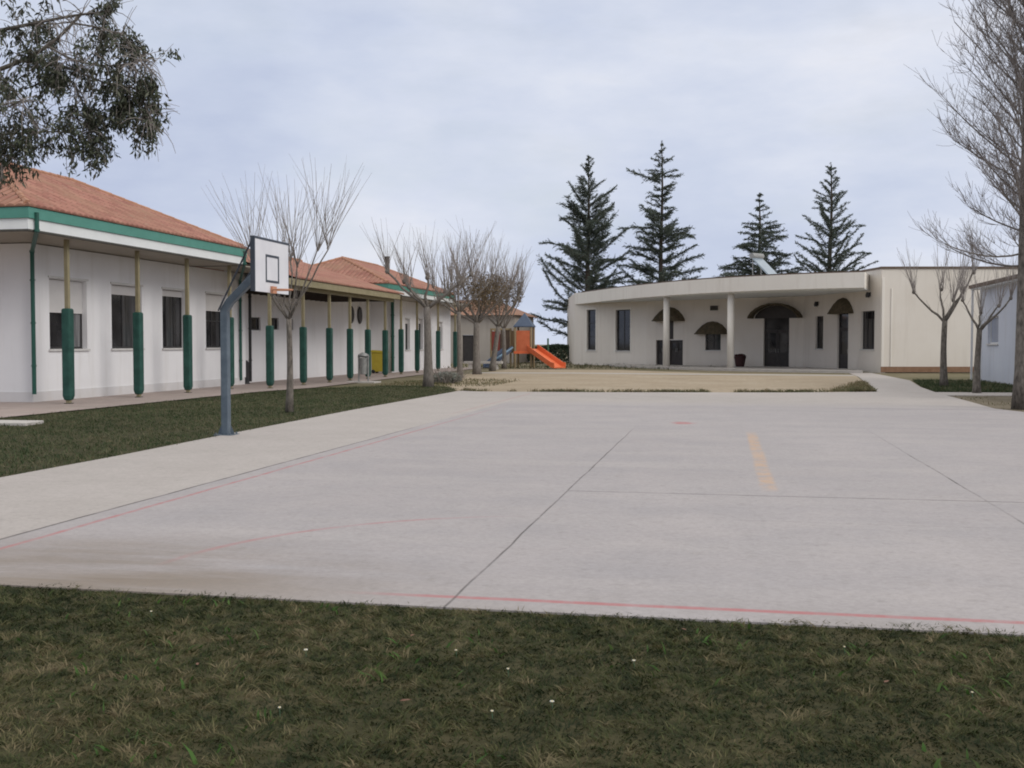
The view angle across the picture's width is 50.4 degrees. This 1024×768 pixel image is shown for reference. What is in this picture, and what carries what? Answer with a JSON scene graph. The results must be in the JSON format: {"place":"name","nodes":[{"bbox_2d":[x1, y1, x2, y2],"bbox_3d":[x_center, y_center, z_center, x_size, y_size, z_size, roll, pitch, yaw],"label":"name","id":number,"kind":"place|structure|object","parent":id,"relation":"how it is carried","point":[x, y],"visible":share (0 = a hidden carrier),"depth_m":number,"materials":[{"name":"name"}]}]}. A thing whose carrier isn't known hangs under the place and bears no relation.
{"place":"outdoors","nodes":[
{"label":"outdoors","id":0,"kind":"place"},
{"bbox_2d":[0,384,457,476],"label":"grass","id":1,"kind":"structure","parent":0,"point":[247,420],"depth_m":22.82,"materials":[{"name":"green plant"}]},
{"bbox_2d":[0,420,43,425],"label":"access cover","id":2,"kind":"object","parent":1,"relation":"on","point":[21,422],"visible":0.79,"depth_m":21.30,"materials":[{"name":"concrete"}]},
{"bbox_2d":[0,0,184,195],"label":"gum tree","id":3,"kind":"object","parent":1,"relation":"on","point":[54,78],"visible":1,"depth_m":15.12,"materials":[{"name":"green plant"}]},
{"bbox_2d":[202,152,367,412],"bbox_3d":[-5.183,-2.321,25.082,3.805,5.990,2.786,0,2,-12],"label":"pollard tree","id":4,"kind":"object","parent":1,"relation":"on","point":[289,404],"visible":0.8,"depth_m":24.99,"materials":[{"name":"brown plant"}]},
{"bbox_2d":[359,217,493,386],"bbox_3d":[-3.037,-3.037,39.750,5.061,6.342,2.328,0,2,-6],"label":"pollard tree","id":5,"kind":"object","parent":1,"relation":"on","point":[428,379],"visible":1,"depth_m":39.84,"materials":[{"name":"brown plant"}]},
{"bbox_2d":[0,367,467,417],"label":"pavement","id":6,"kind":"structure","parent":0,"point":[7,409],"depth_m":32.99,"materials":[{"name":"grey concrete"}]},
{"bbox_2d":[371,350,388,372],"bbox_3d":[-7.037,-1.189,57.898,0.784,1.228,0.789,0,2,11],"label":"recycling bin","id":7,"kind":"object","parent":6,"relation":"on","point":[376,358],"visible":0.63,"depth_m":57.57,"materials":[{"name":"yellow plastic"}]},
{"bbox_2d":[0,164,471,403],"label":"school building","id":8,"kind":"structure","parent":0,"point":[104,293],"depth_m":34.63,"materials":[{"name":"white paint"}]},
{"bbox_2d":[48,275,90,350],"bbox_3d":[-12.623,-1.975,30.819,0.270,2.077,1.932,0,2,11],"label":"window","id":9,"kind":"structure","parent":8,"relation":"in","point":[56,287],"depth_m":30.69,"materials":[{"name":"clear glass"}]},
{"bbox_2d":[110,282,144,349],"bbox_3d":[-12.037,-2.087,33.836,0.270,2.077,1.882,0,2,11],"label":"window","id":10,"kind":"structure","parent":8,"relation":"in","point":[122,297],"depth_m":33.86,"materials":[{"name":"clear glass"}]},
{"bbox_2d":[161,287,184,349],"bbox_3d":[-11.471,-2.195,36.754,0.270,2.077,1.732,0,2,11],"label":"window","id":11,"kind":"structure","parent":8,"relation":"in","point":[171,300],"depth_m":36.91,"materials":[{"name":"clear glass"}]},
{"bbox_2d":[205,291,224,348],"bbox_3d":[-10.892,-2.305,39.732,0.270,2.077,1.662,0,2,11],"label":"window","id":12,"kind":"structure","parent":8,"relation":"in","point":[213,302],"depth_m":39.88,"materials":[{"name":"black glass"}]},
{"bbox_2d":[251,317,258,329],"bbox_3d":[-10.610,-2.464,44.491,0.050,0.522,1.112,0,2,11],"label":"window","id":13,"kind":"structure","parent":8,"relation":"in","point":[254,321],"depth_m":44.71,"materials":[{"name":"black glass"}]},
{"bbox_2d":[272,318,276,329],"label":"window","id":14,"kind":"structure","parent":8,"relation":"in","point":[274,320],"depth_m":46.68,"materials":[{"name":"black glass"}]},
{"bbox_2d":[351,306,353,323],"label":"oval window","id":15,"kind":"structure","parent":8,"relation":"in","point":[352,309],"depth_m":55.93,"materials":[{"name":"black glass"}]},
{"bbox_2d":[357,307,362,323],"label":"oval window","id":16,"kind":"structure","parent":8,"relation":"in","point":[359,314],"depth_m":57.08,"materials":[{"name":"black glass"}]},
{"bbox_2d":[405,318,410,350],"bbox_3d":[-5.998,-2.823,61.789,0.270,1.877,1.082,0,2,11],"label":"window","id":17,"kind":"structure","parent":8,"relation":"in","point":[406,322],"depth_m":62.02,"materials":[{"name":"white glass"}]},
{"bbox_2d":[245,360,249,383],"bbox_3d":[-10.390,-0.465,42.521,0.294,0.920,0.294,0,2,11],"label":"bollard","id":18,"kind":"object","parent":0,"point":[247,374],"visible":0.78,"depth_m":42.43,"materials":[{"name":"black metal"}]},
{"bbox_2d":[1,345,972,418],"bbox_3d":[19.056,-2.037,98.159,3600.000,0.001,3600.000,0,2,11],"label":"ground","id":19,"kind":"structure","parent":0,"point":[933,375],"depth_m":58.42,"materials":[{"name":"grey concrete"}]},
{"bbox_2d":[347,352,380,382],"bbox_3d":[-6.077,-0.670,44.530,1.200,1.240,0.900,0,2,11],"label":"litter bin","id":20,"kind":"object","parent":19,"relation":"on","point":[363,366],"visible":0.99,"depth_m":44.42,"materials":[{"name":"grey metal"}]},
{"bbox_2d":[464,361,502,368],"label":"stone bench","id":21,"kind":"object","parent":19,"relation":"on","point":[470,364],"visible":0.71,"depth_m":67.71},
{"bbox_2d":[451,300,537,363],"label":"house","id":22,"kind":"structure","parent":19,"relation":"on","point":[486,324],"depth_m":88.22,"materials":[{"name":"beige paint"}]},
{"bbox_2d":[463,335,472,361],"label":"door","id":23,"kind":"structure","parent":22,"relation":"in","point":[467,339],"depth_m":88.38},
{"bbox_2d":[462,249,539,370],"bbox_3d":[-0.901,-4.242,63.210,4.494,7.051,2.773,2,3,44],"label":"pollard tree","id":24,"kind":"object","parent":19,"relation":"on","point":[492,366],"visible":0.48,"depth_m":62.97,"materials":[{"name":"brown plant"}]},
{"bbox_2d":[485,263,533,368],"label":"pollard tree","id":25,"kind":"object","parent":19,"relation":"on","point":[504,359],"visible":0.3,"depth_m":69.33,"materials":[{"name":"brown plant"}]},
{"bbox_2d":[483,313,565,367],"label":"climbing frame","id":26,"kind":"object","parent":19,"relation":"on","point":[520,342],"visible":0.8,"depth_m":70.59,"materials":[{"name":"orange plastic"}]},
{"bbox_2d":[527,343,568,361],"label":"hedge","id":27,"kind":"object","parent":19,"relation":"on","point":[562,349],"visible":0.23,"depth_m":92.71,"materials":[{"name":"green plant"}]},
{"bbox_2d":[531,155,650,339],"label":"cedar tree","id":28,"kind":"object","parent":19,"relation":"on","point":[592,246],"visible":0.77,"depth_m":94.00,"materials":[{"name":"green plant"}]},
{"bbox_2d":[448,361,844,368],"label":"weeds","id":29,"kind":"object","parent":19,"relation":"on","point":[567,363],"visible":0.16,"depth_m":73.19,"materials":[{"name":"green plant"}]},
{"bbox_2d":[612,140,705,284],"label":"cedar tree","id":30,"kind":"object","parent":19,"relation":"on","point":[665,234],"visible":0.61,"depth_m":95.17,"materials":[{"name":"green plant"}]},
{"bbox_2d":[711,192,804,276],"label":"cedar tree","id":31,"kind":"object","parent":19,"relation":"on","point":[762,243],"visible":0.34,"depth_m":91.25,"materials":[{"name":"green plant"}]},
{"bbox_2d":[567,266,1017,372],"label":"annex building","id":32,"kind":"structure","parent":19,"relation":"on","point":[882,319],"depth_m":66.43,"materials":[{"name":"paint"}]},
{"bbox_2d":[586,310,595,350],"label":"window","id":33,"kind":"structure","parent":32,"relation":"in","point":[591,313],"depth_m":82.24,"materials":[{"name":"black glass"}]},
{"bbox_2d":[617,309,630,351],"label":"window","id":34,"kind":"structure","parent":32,"relation":"in","point":[623,316],"depth_m":78.90,"materials":[{"name":"black glass"}]},
{"bbox_2d":[657,340,662,364],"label":"door","id":35,"kind":"structure","parent":32,"relation":"in","point":[659,342],"depth_m":75.82,"materials":[{"name":"black glass"}]},
{"bbox_2d":[670,340,682,364],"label":"door","id":36,"kind":"structure","parent":32,"relation":"in","point":[676,346],"depth_m":74.82,"materials":[{"name":"black glass"}]},
{"bbox_2d":[704,334,720,350],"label":"window","id":37,"kind":"structure","parent":32,"relation":"in","point":[713,341],"depth_m":72.77,"materials":[{"name":"black glass"}]},
{"bbox_2d":[734,354,745,366],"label":"planter pot","id":38,"kind":"object","parent":32,"relation":"on","point":[739,359],"visible":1,"depth_m":69.14,"materials":[{"name":"brown ceramic"}]},
{"bbox_2d":[749,253,776,274],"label":"solar collector","id":39,"kind":"object","parent":32,"relation":"on","point":[762,264],"visible":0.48,"depth_m":67.22,"materials":[{"name":"silver glass"}]},
{"bbox_2d":[764,318,788,366],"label":"door","id":40,"kind":"structure","parent":32,"relation":"in","point":[776,353],"depth_m":69.64,"materials":[{"name":"black glass"}]},
{"bbox_2d":[814,316,823,349],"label":"window","id":41,"kind":"structure","parent":32,"relation":"in","point":[819,318],"depth_m":66.60,"materials":[{"name":"black glass"}]},
{"bbox_2d":[839,314,847,368],"bbox_3d":[19.583,-2.686,64.016,0.140,3.566,1.152,-1,2,-15],"label":"door","id":42,"kind":"structure","parent":32,"relation":"in","point":[843,318],"depth_m":64.16,"materials":[{"name":"black glass"}]},
{"bbox_2d":[859,311,874,350],"bbox_3d":[19.997,-2.987,61.024,0.230,2.202,2.082,0,2,-4],"label":"window","id":43,"kind":"structure","parent":32,"relation":"in","point":[868,316],"depth_m":61.26,"materials":[{"name":"black glass"}]},
{"bbox_2d":[792,162,878,271],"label":"cedar tree","id":44,"kind":"object","parent":19,"relation":"on","point":[834,233],"visible":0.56,"depth_m":89.03,"materials":[{"name":"green plant"}]},
{"bbox_2d":[968,274,1017,384],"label":"outbuilding","id":45,"kind":"structure","parent":19,"relation":"on","point":[998,348],"depth_m":43.63,"materials":[{"name":"white paint"}]},
{"bbox_2d":[986,316,998,344],"bbox_3d":[19.674,-2.175,44.390,0.210,1.172,1.882,0,2,11],"label":"window","id":46,"kind":"structure","parent":45,"relation":"in","point":[994,323],"depth_m":44.67,"materials":[{"name":"white glass"}]},
{"bbox_2d":[0,373,1023,636],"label":"court","id":47,"kind":"object","parent":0,"point":[892,501],"visible":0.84,"depth_m":10.31,"materials":[{"name":"concrete"}]},
{"bbox_2d":[213,235,292,435],"bbox_3d":[-4.350,-0.791,18.870,1.363,3.376,1.310,2,3,41],"label":"basketball hoop","id":48,"kind":"object","parent":47,"relation":"on","point":[269,266],"visible":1,"depth_m":18.77,"materials":[{"name":"blue paint"}]},
{"bbox_2d":[0,583,1023,767],"bbox_3d":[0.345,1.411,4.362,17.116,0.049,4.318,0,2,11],"label":"grass","id":49,"kind":"structure","parent":0,"point":[499,693],"depth_m":5.09,"materials":[{"name":"green plant"}]},
{"bbox_2d":[10,588,1022,767],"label":"weeds","id":50,"kind":"object","parent":49,"relation":"on","point":[380,674],"visible":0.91,"depth_m":5.17,"materials":[{"name":"green plant"}]},
{"bbox_2d":[0,0,1023,344],"label":"sky","id":51,"kind":"structure","parent":0,"point":[481,114],"materials":[{"name":"white"}]},
{"bbox_2d":[447,369,861,391],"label":"sand","id":52,"kind":"structure","parent":0,"point":[554,379],"depth_m":45.83,"materials":[{"name":"beige sand"}]},
{"bbox_2d":[422,367,466,383],"bbox_3d":[-2.638,-0.346,43.765,1.926,0.820,1.872,0,2,11],"label":"shrub","id":53,"kind":"object","parent":52,"relation":"on","point":[451,377],"visible":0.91,"depth_m":43.43,"materials":[{"name":"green plant"}]},
{"bbox_2d":[419,229,509,377],"bbox_3d":[-2.345,-3.814,51.163,4.544,7.044,2.671,0,2,11],"label":"pollard tree","id":54,"kind":"object","parent":52,"relation":"on","point":[458,311],"visible":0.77,"depth_m":51.17,"materials":[{"name":"brown plant"}]},
{"bbox_2d":[420,236,533,373],"bbox_3d":[-1.782,-4.081,56.579,5.988,7.184,3.618,0,2,11],"label":"pollard tree","id":55,"kind":"object","parent":52,"relation":"on","point":[482,296],"visible":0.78,"depth_m":56.48,"materials":[{"name":"brown plant"}]},
{"bbox_2d":[372,378,876,391],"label":"weeds","id":56,"kind":"object","parent":52,"relation":"on","point":[860,386],"visible":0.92,"depth_m":36.20,"materials":[{"name":"green plant"}]},
{"bbox_2d":[482,372,853,375],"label":"path","id":57,"kind":"structure","parent":0,"point":[680,374],"depth_m":56.03,"materials":[{"name":"concrete"}]},
{"bbox_2d":[912,378,1012,392],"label":"grass","id":58,"kind":"structure","parent":0,"point":[960,385],"depth_m":39.33,"materials":[{"name":"green plant"}]},
{"bbox_2d":[951,396,1023,411],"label":"bed soil","id":59,"kind":"structure","parent":0,"point":[1006,400],"depth_m":30.54,"materials":[{"name":"brown soil"}]},
{"bbox_2d":[905,0,1023,409],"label":"bare tree","id":60,"kind":"object","parent":59,"relation":"on","point":[1017,400],"visible":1,"depth_m":26.20,"materials":[{"name":"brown plant"}]},
{"bbox_2d":[959,396,1010,408],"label":"weeds","id":61,"kind":"object","parent":59,"relation":"on","point":[988,402],"visible":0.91,"depth_m":30.62,"materials":[{"name":"green plant"}]},
{"label":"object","id":62,"kind":"structure","parent":0,"visible":0},
{"bbox_2d":[897,217,997,386],"bbox_3d":[16.019,-3.009,40.129,3.568,6.255,1.556,0,2,11],"label":"pollard tree","id":63,"kind":"object","parent":62,"relation":"on","point":[943,381],"visible":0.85,"depth_m":39.95,"materials":[{"name":"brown plant"}]},
{"bbox_2d":[945,246,1017,392],"bbox_3d":[15.241,-2.131,34.803,2.649,4.898,1.369,1,2,18],"label":"pollard tree","id":64,"kind":"object","parent":62,"relation":"on","point":[976,386],"visible":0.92,"depth_m":34.82,"materials":[{"name":"brown plant"}]}
]}

